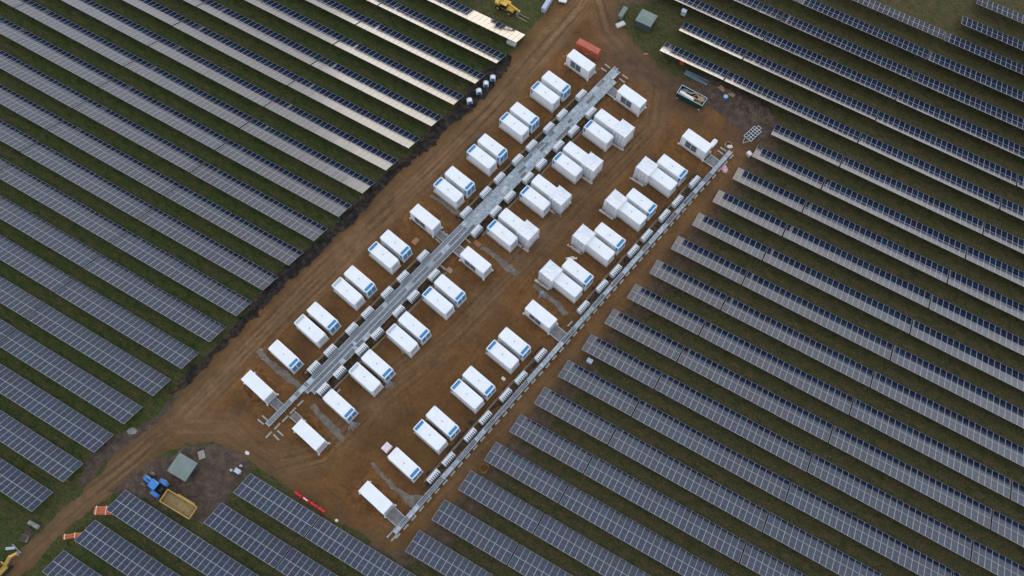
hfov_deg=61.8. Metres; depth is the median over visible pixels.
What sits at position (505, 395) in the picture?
inverter cabinet
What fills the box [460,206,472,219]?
inverter cabinet
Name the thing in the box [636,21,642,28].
door
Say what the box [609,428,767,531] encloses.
solar table
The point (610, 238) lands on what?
battery container
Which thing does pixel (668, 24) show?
ground
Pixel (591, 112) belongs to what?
inverter cabinet
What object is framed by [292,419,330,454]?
equipment container
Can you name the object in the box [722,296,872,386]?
solar table
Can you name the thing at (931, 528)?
solar table
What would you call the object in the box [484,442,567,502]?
solar table
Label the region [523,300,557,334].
equipment container
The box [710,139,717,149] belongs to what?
water tank
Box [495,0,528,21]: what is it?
telehandler
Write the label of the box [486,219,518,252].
battery container
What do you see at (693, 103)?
skip
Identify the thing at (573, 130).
inverter cabinet
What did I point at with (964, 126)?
solar table
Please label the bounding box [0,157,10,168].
solar table
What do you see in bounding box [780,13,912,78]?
solar table
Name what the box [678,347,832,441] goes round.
solar table
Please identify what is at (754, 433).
solar table
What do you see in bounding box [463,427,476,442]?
inverter cabinet
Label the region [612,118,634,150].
sheeted shelter
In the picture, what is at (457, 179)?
battery container
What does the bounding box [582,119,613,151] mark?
battery container
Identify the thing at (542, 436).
solar table
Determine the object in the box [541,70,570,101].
battery container
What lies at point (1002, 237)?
solar table
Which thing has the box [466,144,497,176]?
battery container
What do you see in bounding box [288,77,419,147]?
solar table
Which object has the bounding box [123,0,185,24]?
solar table
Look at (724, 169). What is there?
tarpaulin
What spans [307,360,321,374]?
inverter cabinet
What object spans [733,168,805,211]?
solar table
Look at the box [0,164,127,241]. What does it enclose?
solar table
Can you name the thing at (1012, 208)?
solar table
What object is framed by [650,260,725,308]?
solar table
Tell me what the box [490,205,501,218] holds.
inverter cabinet
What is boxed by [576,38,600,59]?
storage container
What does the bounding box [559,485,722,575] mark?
solar table
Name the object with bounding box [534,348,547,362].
inverter cabinet
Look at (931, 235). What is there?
solar table
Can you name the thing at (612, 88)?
bridging ladder
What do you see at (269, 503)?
solar table
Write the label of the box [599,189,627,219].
sheeted shelter
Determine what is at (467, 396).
battery container
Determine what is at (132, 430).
concrete lump
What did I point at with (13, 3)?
solar table
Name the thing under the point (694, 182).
inverter cabinet
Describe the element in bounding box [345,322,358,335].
inverter cabinet
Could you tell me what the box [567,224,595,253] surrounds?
sheeted shelter
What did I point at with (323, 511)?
barrier
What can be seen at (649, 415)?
solar table
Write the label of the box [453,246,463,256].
bridging ladder
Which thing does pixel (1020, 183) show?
solar table
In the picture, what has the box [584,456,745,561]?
solar table
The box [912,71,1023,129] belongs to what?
solar table
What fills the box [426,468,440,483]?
inverter cabinet
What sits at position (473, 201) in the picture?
conduit
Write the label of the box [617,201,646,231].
battery container
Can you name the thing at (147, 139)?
solar table
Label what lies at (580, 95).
inverter cabinet
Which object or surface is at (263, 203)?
solar table
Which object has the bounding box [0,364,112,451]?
solar table
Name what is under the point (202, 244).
solar table
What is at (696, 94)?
timber heap
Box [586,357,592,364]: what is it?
field cabinet
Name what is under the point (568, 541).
solar table
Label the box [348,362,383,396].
battery container
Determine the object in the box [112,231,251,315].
solar table
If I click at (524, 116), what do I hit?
battery container
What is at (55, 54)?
solar table
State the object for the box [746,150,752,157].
crate
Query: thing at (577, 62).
equipment container
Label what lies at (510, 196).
inverter cabinet
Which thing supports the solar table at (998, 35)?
on the ground at (668, 24)
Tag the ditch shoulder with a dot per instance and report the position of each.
(329, 229)
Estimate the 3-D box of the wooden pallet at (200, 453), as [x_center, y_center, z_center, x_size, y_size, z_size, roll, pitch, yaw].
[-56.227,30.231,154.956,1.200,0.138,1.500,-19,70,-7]
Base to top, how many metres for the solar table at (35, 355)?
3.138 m
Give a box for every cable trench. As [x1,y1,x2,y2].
[302,248,431,379]
[318,268,446,400]
[425,345,548,489]
[455,92,578,221]
[471,110,597,241]
[572,173,703,311]
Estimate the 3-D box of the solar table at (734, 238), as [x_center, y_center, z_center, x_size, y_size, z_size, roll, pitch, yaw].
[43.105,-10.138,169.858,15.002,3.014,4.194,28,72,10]
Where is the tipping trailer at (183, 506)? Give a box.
[159,489,197,518]
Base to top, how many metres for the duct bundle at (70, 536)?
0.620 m
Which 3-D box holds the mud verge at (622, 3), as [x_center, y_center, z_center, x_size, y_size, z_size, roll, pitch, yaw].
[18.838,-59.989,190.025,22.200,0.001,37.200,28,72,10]
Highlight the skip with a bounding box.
[676,85,706,109]
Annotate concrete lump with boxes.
[127,427,136,434]
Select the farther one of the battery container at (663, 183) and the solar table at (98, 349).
the battery container at (663, 183)
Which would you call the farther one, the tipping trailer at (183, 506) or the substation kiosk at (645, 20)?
the substation kiosk at (645, 20)
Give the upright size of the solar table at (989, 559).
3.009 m
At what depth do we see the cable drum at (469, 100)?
180.93 m
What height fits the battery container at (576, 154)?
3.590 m
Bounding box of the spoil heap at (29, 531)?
[24,527,33,536]
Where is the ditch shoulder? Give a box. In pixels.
[167,56,505,394]
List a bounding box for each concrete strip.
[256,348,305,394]
[310,404,344,441]
[371,462,423,510]
[430,195,460,214]
[480,246,518,275]
[533,283,568,315]
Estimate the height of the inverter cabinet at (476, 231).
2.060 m
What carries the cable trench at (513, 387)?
on the earth yard at (221, 402)
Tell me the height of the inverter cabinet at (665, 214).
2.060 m
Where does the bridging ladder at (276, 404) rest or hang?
attached to the equipment container at (259, 387)
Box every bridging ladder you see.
[270,398,283,410]
[291,411,299,423]
[386,507,403,525]
[435,230,447,241]
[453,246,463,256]
[549,326,565,341]
[606,87,617,97]
[704,154,718,167]
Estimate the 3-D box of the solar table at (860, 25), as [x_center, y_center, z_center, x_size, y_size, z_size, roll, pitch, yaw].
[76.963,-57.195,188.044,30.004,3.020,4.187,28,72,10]
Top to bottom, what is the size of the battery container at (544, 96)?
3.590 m
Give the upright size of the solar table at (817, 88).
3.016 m
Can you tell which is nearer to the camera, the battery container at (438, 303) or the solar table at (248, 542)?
the solar table at (248, 542)
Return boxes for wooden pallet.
[197,450,205,459]
[473,240,481,246]
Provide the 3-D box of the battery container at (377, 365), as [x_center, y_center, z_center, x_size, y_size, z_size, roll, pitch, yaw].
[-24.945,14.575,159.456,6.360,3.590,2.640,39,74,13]
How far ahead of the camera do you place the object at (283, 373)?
160.67 m
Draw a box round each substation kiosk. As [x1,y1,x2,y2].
[167,453,200,481]
[635,9,656,32]
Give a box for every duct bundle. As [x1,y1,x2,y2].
[63,532,81,539]
[93,506,112,514]
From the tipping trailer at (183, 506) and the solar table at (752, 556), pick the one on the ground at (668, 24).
the solar table at (752, 556)
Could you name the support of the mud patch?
on the ground at (668, 24)
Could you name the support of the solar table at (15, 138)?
on the ground at (668, 24)
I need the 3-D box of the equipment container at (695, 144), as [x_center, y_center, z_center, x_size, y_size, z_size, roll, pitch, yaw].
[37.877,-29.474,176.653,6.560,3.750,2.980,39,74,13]
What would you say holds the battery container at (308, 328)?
on the ground at (668, 24)
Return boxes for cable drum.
[466,97,472,104]
[476,88,481,94]
[483,80,488,86]
[490,74,495,81]
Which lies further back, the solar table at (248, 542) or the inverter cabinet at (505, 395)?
the inverter cabinet at (505, 395)
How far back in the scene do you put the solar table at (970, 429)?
156.48 m
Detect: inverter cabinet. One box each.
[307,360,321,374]
[316,382,330,396]
[323,343,337,357]
[333,365,346,379]
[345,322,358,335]
[355,343,368,356]
[361,306,374,319]
[370,326,384,340]
[380,286,393,299]
[392,304,405,318]
[396,270,409,283]
[407,289,419,303]
[417,249,429,263]
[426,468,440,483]
[428,268,440,282]
[441,451,455,466]
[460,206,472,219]
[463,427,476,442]
[470,224,482,238]
[479,410,491,425]
[480,186,491,199]
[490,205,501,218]
[493,171,505,185]
[499,387,511,402]
[504,190,515,203]
[512,153,523,166]
[514,370,527,385]
[522,171,533,185]
[526,139,537,152]
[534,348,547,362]
[535,158,547,171]
[543,121,554,135]
[553,139,564,153]
[556,108,567,121]
[567,124,579,138]
[575,89,586,102]
[577,300,589,314]
[585,106,596,119]
[595,279,607,293]
[609,264,621,278]
[627,244,639,258]
[640,229,652,243]
[658,209,670,223]
[671,194,683,208]
[688,175,700,189]
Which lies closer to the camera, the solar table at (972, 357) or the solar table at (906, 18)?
the solar table at (972, 357)
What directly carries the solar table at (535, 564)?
on the ground at (668, 24)
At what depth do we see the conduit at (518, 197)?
175.72 m
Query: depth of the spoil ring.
154.28 m
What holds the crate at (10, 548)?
on the ground at (668, 24)
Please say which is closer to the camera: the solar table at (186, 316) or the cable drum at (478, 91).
the solar table at (186, 316)
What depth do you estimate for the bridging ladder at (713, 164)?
176.44 m
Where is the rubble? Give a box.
[700,81,775,133]
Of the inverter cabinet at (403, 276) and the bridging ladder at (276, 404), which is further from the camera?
the inverter cabinet at (403, 276)
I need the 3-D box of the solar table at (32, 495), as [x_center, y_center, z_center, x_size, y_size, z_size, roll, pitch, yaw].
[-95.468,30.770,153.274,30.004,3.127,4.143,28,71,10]
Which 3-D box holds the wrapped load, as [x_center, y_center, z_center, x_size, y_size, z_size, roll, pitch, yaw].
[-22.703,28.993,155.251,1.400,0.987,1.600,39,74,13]
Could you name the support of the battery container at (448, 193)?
on the ground at (668, 24)
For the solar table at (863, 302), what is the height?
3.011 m
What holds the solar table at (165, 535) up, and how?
on the ground at (668, 24)
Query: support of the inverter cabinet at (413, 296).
on the ground at (668, 24)
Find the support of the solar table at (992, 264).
on the ground at (668, 24)
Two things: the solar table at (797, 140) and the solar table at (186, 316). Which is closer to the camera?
the solar table at (186, 316)
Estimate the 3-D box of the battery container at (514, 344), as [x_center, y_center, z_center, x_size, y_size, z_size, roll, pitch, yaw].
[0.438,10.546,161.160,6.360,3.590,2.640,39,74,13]
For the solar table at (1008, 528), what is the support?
on the ground at (668, 24)
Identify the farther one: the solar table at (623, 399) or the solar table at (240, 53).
the solar table at (240, 53)
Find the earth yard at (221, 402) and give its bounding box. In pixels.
[5,0,760,575]
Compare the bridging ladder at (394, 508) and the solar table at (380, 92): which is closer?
the bridging ladder at (394, 508)
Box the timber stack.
[464,131,483,148]
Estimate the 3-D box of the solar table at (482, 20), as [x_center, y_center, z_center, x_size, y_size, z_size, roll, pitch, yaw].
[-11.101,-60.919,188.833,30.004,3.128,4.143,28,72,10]
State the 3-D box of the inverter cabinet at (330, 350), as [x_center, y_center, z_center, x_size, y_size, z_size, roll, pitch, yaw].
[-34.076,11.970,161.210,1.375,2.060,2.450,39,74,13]
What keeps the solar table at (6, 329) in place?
on the ground at (668, 24)
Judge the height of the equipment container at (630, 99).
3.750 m
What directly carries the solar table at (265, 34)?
on the ground at (668, 24)
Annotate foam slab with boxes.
[679,90,693,99]
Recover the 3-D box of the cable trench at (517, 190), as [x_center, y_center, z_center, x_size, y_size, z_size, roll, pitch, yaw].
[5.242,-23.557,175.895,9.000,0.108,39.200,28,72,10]
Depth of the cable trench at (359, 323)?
165.28 m
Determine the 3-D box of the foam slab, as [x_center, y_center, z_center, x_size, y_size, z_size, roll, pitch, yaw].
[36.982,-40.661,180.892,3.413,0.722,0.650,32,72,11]
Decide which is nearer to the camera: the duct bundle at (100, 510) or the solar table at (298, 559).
the solar table at (298, 559)
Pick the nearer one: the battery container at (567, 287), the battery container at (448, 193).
the battery container at (567, 287)
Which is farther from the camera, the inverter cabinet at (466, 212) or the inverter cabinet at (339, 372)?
the inverter cabinet at (466, 212)
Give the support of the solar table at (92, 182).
on the ground at (668, 24)
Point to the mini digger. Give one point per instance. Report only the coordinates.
(5, 569)
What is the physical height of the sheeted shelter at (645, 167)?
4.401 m
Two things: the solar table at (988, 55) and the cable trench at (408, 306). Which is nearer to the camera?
the cable trench at (408, 306)
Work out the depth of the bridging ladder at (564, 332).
162.93 m
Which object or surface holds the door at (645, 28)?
in the substation kiosk at (645, 20)
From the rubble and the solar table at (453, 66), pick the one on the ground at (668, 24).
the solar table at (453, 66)
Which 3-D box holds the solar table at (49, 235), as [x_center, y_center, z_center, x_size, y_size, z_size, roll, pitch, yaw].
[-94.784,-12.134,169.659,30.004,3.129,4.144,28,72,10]
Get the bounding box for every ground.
[0,0,1023,575]
[695,74,776,140]
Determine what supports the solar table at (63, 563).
on the ground at (668, 24)
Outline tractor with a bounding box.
[141,471,169,497]
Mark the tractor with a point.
(154, 484)
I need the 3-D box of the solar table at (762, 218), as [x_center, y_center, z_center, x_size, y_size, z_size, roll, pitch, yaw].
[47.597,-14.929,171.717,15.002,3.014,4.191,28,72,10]
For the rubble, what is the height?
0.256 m
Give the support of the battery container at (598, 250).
on the ground at (668, 24)
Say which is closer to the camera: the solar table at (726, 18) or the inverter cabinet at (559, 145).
the inverter cabinet at (559, 145)
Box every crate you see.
[5,546,14,549]
[19,534,28,541]
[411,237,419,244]
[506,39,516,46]
[615,21,625,28]
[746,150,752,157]
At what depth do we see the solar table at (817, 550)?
148.18 m
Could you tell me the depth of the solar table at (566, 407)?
156.31 m
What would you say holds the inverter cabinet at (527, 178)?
on the ground at (668, 24)
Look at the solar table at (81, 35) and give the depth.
185.52 m
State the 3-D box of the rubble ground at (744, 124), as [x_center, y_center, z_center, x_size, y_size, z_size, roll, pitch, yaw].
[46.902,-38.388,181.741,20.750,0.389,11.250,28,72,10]
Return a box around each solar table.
[0,20,114,85]
[0,50,88,107]
[0,84,63,128]
[0,120,36,150]
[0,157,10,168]
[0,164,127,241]
[0,195,100,266]
[0,235,72,291]
[0,276,44,316]
[0,319,15,339]
[0,330,141,423]
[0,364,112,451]
[0,410,82,481]
[0,458,52,511]
[1,0,30,6]
[15,1,138,65]
[21,142,153,218]
[26,304,170,395]
[42,550,100,575]
[48,120,179,194]
[56,279,197,368]
[62,0,162,44]
[74,99,204,171]
[74,520,179,575]
[84,255,225,341]
[100,78,229,149]
[106,490,257,575]
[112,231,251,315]
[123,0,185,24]
[124,58,252,127]
[139,208,277,289]
[150,38,276,105]
[165,185,302,264]
[173,19,299,84]
[184,0,206,5]
[191,162,327,240]
[197,0,322,63]
[204,503,290,567]
[216,140,350,216]
[233,473,318,536]
[240,119,374,192]
[245,0,344,43]
[265,98,397,169]
[276,548,336,575]
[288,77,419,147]
[305,517,414,575]
[306,0,365,23]
[312,57,441,125]
[334,37,463,104]
[357,18,484,82]
[367,0,384,4]
[378,0,505,62]
[406,530,492,575]
[427,0,524,41]
[432,500,517,563]
[458,471,542,532]
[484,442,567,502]
[508,545,571,575]
[509,414,591,472]
[534,387,615,443]
[534,514,649,575]
[559,360,638,415]
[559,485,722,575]
[582,334,661,387]
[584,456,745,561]
[605,309,682,360]
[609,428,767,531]
[627,284,704,334]
[632,400,789,500]
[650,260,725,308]
[655,373,811,470]
[660,42,728,79]
[671,236,746,283]
[675,0,766,39]
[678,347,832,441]
[679,22,746,58]
[692,213,766,259]
[700,321,852,413]
[713,190,786,235]
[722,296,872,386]
[724,72,860,142]
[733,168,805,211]
[734,0,783,19]
[740,542,806,575]
[743,51,877,119]
[743,271,892,359]
[752,146,824,188]
[763,248,911,332]
[764,32,897,99]
[764,512,883,575]
[771,124,842,165]
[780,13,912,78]
[783,224,930,307]
[786,483,951,575]
[798,0,928,58]
[803,201,948,282]
[808,454,971,559]
[822,178,966,257]
[829,426,991,528]
[840,156,983,233]
[850,398,1010,498]
[853,0,944,38]
[858,133,1000,208]
[871,372,1023,466]
[876,111,1016,184]
[891,345,1023,427]
[896,91,1023,159]
[910,320,1023,390]
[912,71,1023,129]
[928,51,1023,101]
[929,294,1023,355]
[944,32,1023,74]
[948,270,1023,320]
[961,16,1023,54]
[966,246,1023,286]
[971,540,1023,575]
[977,0,1023,25]
[983,222,1023,253]
[991,510,1023,546]
[1000,198,1023,219]
[1011,481,1023,505]
[1017,174,1023,190]
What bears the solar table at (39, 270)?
on the ground at (668, 24)
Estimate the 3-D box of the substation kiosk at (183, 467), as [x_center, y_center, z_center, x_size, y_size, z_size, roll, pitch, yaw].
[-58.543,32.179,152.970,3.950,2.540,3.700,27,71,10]
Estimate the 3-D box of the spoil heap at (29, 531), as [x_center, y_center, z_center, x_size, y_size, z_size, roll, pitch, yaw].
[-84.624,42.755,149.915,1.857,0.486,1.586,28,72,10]
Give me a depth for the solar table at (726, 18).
188.09 m
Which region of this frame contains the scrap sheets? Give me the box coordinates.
[678,88,690,93]
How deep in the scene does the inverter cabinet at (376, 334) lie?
161.64 m
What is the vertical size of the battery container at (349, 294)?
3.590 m
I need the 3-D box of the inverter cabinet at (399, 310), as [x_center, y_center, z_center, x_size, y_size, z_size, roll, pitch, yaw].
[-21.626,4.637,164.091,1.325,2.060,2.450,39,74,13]
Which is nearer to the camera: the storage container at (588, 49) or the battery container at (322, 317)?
the battery container at (322, 317)
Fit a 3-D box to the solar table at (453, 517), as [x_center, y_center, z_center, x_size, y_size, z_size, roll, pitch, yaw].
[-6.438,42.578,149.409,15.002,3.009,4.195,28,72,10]
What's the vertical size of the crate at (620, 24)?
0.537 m
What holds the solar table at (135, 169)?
on the ground at (668, 24)
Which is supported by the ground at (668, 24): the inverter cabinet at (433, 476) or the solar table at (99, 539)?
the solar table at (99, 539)
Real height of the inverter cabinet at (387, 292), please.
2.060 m
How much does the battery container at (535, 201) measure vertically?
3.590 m
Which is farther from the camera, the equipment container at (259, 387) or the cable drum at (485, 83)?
the cable drum at (485, 83)
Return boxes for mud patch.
[108,443,249,524]
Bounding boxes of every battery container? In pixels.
[268,339,303,373]
[294,314,329,347]
[306,301,341,335]
[322,388,358,423]
[331,277,365,310]
[343,265,377,298]
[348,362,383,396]
[361,349,395,382]
[368,241,400,274]
[380,229,412,262]
[386,323,419,357]
[387,447,422,482]
[398,311,431,344]
[413,419,448,454]
[422,286,454,319]
[426,405,460,440]
[433,177,464,209]
[434,274,466,307]
[444,165,475,198]
[450,379,484,413]
[462,366,496,400]
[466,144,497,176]
[477,133,507,165]
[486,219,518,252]
[486,339,519,373]
[497,327,531,361]
[498,112,529,143]
[498,208,523,234]
[510,101,539,133]
[519,185,550,217]
[530,81,559,112]
[531,174,556,199]
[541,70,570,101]
[551,151,582,183]
[553,272,582,302]
[561,257,593,290]
[562,141,588,166]
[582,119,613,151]
[585,236,614,266]
[594,108,619,133]
[594,222,625,255]
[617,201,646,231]
[626,188,656,220]
[648,168,677,197]
[656,154,687,186]
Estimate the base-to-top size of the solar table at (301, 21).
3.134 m
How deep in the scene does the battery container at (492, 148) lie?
174.60 m
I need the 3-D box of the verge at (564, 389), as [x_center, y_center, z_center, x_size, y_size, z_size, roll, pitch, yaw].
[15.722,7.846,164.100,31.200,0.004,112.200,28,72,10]
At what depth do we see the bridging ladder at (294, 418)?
156.72 m
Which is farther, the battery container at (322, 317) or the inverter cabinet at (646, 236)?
the inverter cabinet at (646, 236)
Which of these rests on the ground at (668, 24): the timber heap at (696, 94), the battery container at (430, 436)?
the battery container at (430, 436)
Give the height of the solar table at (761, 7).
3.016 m
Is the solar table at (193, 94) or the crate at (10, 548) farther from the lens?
the solar table at (193, 94)
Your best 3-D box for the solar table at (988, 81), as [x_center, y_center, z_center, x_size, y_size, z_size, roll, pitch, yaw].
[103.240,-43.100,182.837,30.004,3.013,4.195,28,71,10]
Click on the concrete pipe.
(33, 524)
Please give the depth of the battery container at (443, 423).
154.22 m
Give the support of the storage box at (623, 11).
on the mud verge at (622, 3)
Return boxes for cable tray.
[265,66,619,425]
[393,149,733,538]
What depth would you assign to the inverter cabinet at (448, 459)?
153.31 m
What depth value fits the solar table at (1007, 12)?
189.25 m
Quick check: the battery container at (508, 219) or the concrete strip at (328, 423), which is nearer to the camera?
the concrete strip at (328, 423)
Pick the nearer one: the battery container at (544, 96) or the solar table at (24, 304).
the solar table at (24, 304)
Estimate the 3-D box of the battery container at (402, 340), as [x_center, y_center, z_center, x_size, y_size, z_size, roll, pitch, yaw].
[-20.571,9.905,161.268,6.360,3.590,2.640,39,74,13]
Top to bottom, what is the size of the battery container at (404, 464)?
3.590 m
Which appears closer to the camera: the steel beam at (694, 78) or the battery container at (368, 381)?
the battery container at (368, 381)
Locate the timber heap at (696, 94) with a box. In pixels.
[690,92,699,99]
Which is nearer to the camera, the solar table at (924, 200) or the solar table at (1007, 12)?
the solar table at (924, 200)
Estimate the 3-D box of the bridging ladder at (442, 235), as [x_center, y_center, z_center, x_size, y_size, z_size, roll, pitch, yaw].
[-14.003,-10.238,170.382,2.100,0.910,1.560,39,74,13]
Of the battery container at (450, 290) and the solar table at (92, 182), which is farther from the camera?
the solar table at (92, 182)
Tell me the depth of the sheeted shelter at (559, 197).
169.96 m
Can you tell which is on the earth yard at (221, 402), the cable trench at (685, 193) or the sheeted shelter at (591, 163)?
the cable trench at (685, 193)
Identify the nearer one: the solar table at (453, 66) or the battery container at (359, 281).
the battery container at (359, 281)
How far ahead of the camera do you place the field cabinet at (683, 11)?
188.38 m
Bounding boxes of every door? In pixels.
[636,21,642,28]
[642,24,648,31]
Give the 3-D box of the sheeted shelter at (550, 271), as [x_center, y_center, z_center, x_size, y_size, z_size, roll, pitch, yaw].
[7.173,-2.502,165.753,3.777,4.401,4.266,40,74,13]
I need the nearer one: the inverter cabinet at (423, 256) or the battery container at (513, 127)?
the inverter cabinet at (423, 256)
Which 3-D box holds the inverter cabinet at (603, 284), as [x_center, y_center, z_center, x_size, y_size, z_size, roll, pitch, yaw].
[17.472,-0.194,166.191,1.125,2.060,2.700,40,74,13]
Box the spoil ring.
[478,463,490,473]
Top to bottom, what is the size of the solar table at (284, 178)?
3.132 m
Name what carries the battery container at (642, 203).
on the ground at (668, 24)
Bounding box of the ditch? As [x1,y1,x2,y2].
[172,54,511,393]
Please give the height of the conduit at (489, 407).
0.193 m
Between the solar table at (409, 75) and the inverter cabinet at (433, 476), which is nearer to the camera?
the inverter cabinet at (433, 476)
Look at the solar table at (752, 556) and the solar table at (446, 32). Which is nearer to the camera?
the solar table at (752, 556)
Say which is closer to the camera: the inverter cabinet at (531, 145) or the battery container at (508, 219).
the battery container at (508, 219)
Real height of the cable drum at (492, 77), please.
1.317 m
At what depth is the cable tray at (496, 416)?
161.69 m
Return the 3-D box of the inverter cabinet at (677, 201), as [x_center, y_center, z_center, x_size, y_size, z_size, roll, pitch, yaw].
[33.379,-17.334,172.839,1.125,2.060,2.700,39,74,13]
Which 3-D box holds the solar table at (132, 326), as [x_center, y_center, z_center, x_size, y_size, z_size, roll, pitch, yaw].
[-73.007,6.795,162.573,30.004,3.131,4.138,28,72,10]
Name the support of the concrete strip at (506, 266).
on the earth yard at (221, 402)
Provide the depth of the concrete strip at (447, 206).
173.18 m
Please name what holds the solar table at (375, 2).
on the ground at (668, 24)
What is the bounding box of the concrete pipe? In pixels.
[27,520,39,528]
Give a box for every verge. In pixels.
[78,393,180,488]
[368,138,781,566]
[543,0,657,14]
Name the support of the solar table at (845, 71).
on the ground at (668, 24)
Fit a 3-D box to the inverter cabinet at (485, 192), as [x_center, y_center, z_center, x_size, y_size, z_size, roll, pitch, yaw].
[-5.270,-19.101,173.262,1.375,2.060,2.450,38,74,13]
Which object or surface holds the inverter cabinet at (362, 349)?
on the ground at (668, 24)
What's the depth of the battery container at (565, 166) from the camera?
173.29 m
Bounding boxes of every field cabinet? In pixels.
[234,468,241,474]
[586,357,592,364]
[680,8,686,18]
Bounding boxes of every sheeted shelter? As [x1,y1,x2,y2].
[515,220,539,251]
[534,260,562,289]
[548,185,571,216]
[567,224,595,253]
[580,152,603,183]
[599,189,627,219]
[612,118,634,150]
[630,156,658,185]
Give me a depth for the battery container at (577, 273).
164.87 m
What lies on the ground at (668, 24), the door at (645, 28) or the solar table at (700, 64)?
the solar table at (700, 64)
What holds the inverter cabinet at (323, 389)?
on the ground at (668, 24)
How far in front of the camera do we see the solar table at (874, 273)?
167.22 m
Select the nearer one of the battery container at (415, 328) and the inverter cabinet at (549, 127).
the battery container at (415, 328)
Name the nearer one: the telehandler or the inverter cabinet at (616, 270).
the inverter cabinet at (616, 270)
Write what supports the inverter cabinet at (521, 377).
on the ground at (668, 24)
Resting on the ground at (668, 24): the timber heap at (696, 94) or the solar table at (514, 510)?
the solar table at (514, 510)
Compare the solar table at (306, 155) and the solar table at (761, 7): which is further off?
the solar table at (761, 7)
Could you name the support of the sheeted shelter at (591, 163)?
on the ground at (668, 24)
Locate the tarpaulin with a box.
[721,165,727,172]
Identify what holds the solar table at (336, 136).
on the ground at (668, 24)
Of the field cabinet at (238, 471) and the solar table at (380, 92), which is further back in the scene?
the solar table at (380, 92)
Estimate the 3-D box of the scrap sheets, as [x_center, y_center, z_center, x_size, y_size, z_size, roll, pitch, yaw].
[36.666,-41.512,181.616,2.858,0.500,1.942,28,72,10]
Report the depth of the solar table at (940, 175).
174.80 m
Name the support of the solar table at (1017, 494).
on the ground at (668, 24)
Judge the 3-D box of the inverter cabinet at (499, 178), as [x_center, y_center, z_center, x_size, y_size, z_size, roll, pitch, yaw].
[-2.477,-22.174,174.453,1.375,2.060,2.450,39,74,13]
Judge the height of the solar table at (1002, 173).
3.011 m
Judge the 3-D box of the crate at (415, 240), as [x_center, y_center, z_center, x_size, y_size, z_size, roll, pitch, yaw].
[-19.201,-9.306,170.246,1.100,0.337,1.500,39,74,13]
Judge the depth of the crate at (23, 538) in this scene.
149.25 m
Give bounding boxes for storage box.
[541,0,552,12]
[617,6,627,19]
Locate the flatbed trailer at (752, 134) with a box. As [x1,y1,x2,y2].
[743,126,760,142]
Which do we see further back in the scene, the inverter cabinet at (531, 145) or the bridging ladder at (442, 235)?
the inverter cabinet at (531, 145)
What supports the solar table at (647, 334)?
on the ground at (668, 24)
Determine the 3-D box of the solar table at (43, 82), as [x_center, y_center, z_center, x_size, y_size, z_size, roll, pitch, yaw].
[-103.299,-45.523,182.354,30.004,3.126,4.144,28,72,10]
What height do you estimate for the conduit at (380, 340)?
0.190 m
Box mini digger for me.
[0,551,19,575]
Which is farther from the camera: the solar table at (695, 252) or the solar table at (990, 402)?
the solar table at (695, 252)
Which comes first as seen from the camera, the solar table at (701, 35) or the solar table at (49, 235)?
the solar table at (49, 235)
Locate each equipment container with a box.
[241,370,278,405]
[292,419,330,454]
[358,481,396,517]
[409,204,442,237]
[459,246,493,280]
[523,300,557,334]
[564,49,595,81]
[614,84,646,116]
[678,129,712,161]
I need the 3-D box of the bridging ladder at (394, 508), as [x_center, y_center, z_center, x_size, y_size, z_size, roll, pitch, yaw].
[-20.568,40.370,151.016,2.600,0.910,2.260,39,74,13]
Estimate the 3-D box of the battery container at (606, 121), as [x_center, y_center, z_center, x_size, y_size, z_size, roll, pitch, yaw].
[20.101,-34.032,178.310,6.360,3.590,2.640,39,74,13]
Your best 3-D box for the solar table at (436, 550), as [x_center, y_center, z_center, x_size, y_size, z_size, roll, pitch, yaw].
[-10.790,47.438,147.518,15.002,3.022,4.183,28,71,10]
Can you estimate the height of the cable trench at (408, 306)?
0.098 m
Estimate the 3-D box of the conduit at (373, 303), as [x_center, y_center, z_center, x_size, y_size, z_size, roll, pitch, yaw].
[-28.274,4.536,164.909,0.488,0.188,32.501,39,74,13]
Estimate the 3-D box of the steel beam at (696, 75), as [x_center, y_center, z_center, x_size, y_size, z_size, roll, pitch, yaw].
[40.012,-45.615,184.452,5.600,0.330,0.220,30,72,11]
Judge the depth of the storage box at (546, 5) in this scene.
189.69 m
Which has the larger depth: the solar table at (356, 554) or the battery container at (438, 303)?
the battery container at (438, 303)
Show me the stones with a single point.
(482, 250)
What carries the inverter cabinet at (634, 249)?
on the ground at (668, 24)
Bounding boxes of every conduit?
[304,258,416,373]
[333,272,446,389]
[424,350,539,481]
[459,98,574,216]
[482,118,593,235]
[576,178,692,309]
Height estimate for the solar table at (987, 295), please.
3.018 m
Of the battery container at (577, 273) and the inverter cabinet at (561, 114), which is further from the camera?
the inverter cabinet at (561, 114)
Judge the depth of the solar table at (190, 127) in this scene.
178.44 m
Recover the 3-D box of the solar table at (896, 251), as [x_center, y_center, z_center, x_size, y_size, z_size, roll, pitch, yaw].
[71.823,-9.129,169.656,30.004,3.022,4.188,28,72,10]
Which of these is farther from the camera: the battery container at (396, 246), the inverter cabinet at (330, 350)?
the battery container at (396, 246)
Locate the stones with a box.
[164,68,732,550]
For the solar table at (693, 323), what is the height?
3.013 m
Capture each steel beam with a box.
[684,73,706,84]
[685,71,707,84]
[686,70,709,81]
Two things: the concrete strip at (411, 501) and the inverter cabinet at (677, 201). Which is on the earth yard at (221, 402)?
the concrete strip at (411, 501)
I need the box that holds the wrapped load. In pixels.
[381,442,392,453]
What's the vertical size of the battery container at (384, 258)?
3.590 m
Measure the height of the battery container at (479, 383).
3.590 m
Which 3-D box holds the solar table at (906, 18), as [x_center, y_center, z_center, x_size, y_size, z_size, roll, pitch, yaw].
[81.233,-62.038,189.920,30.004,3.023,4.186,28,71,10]

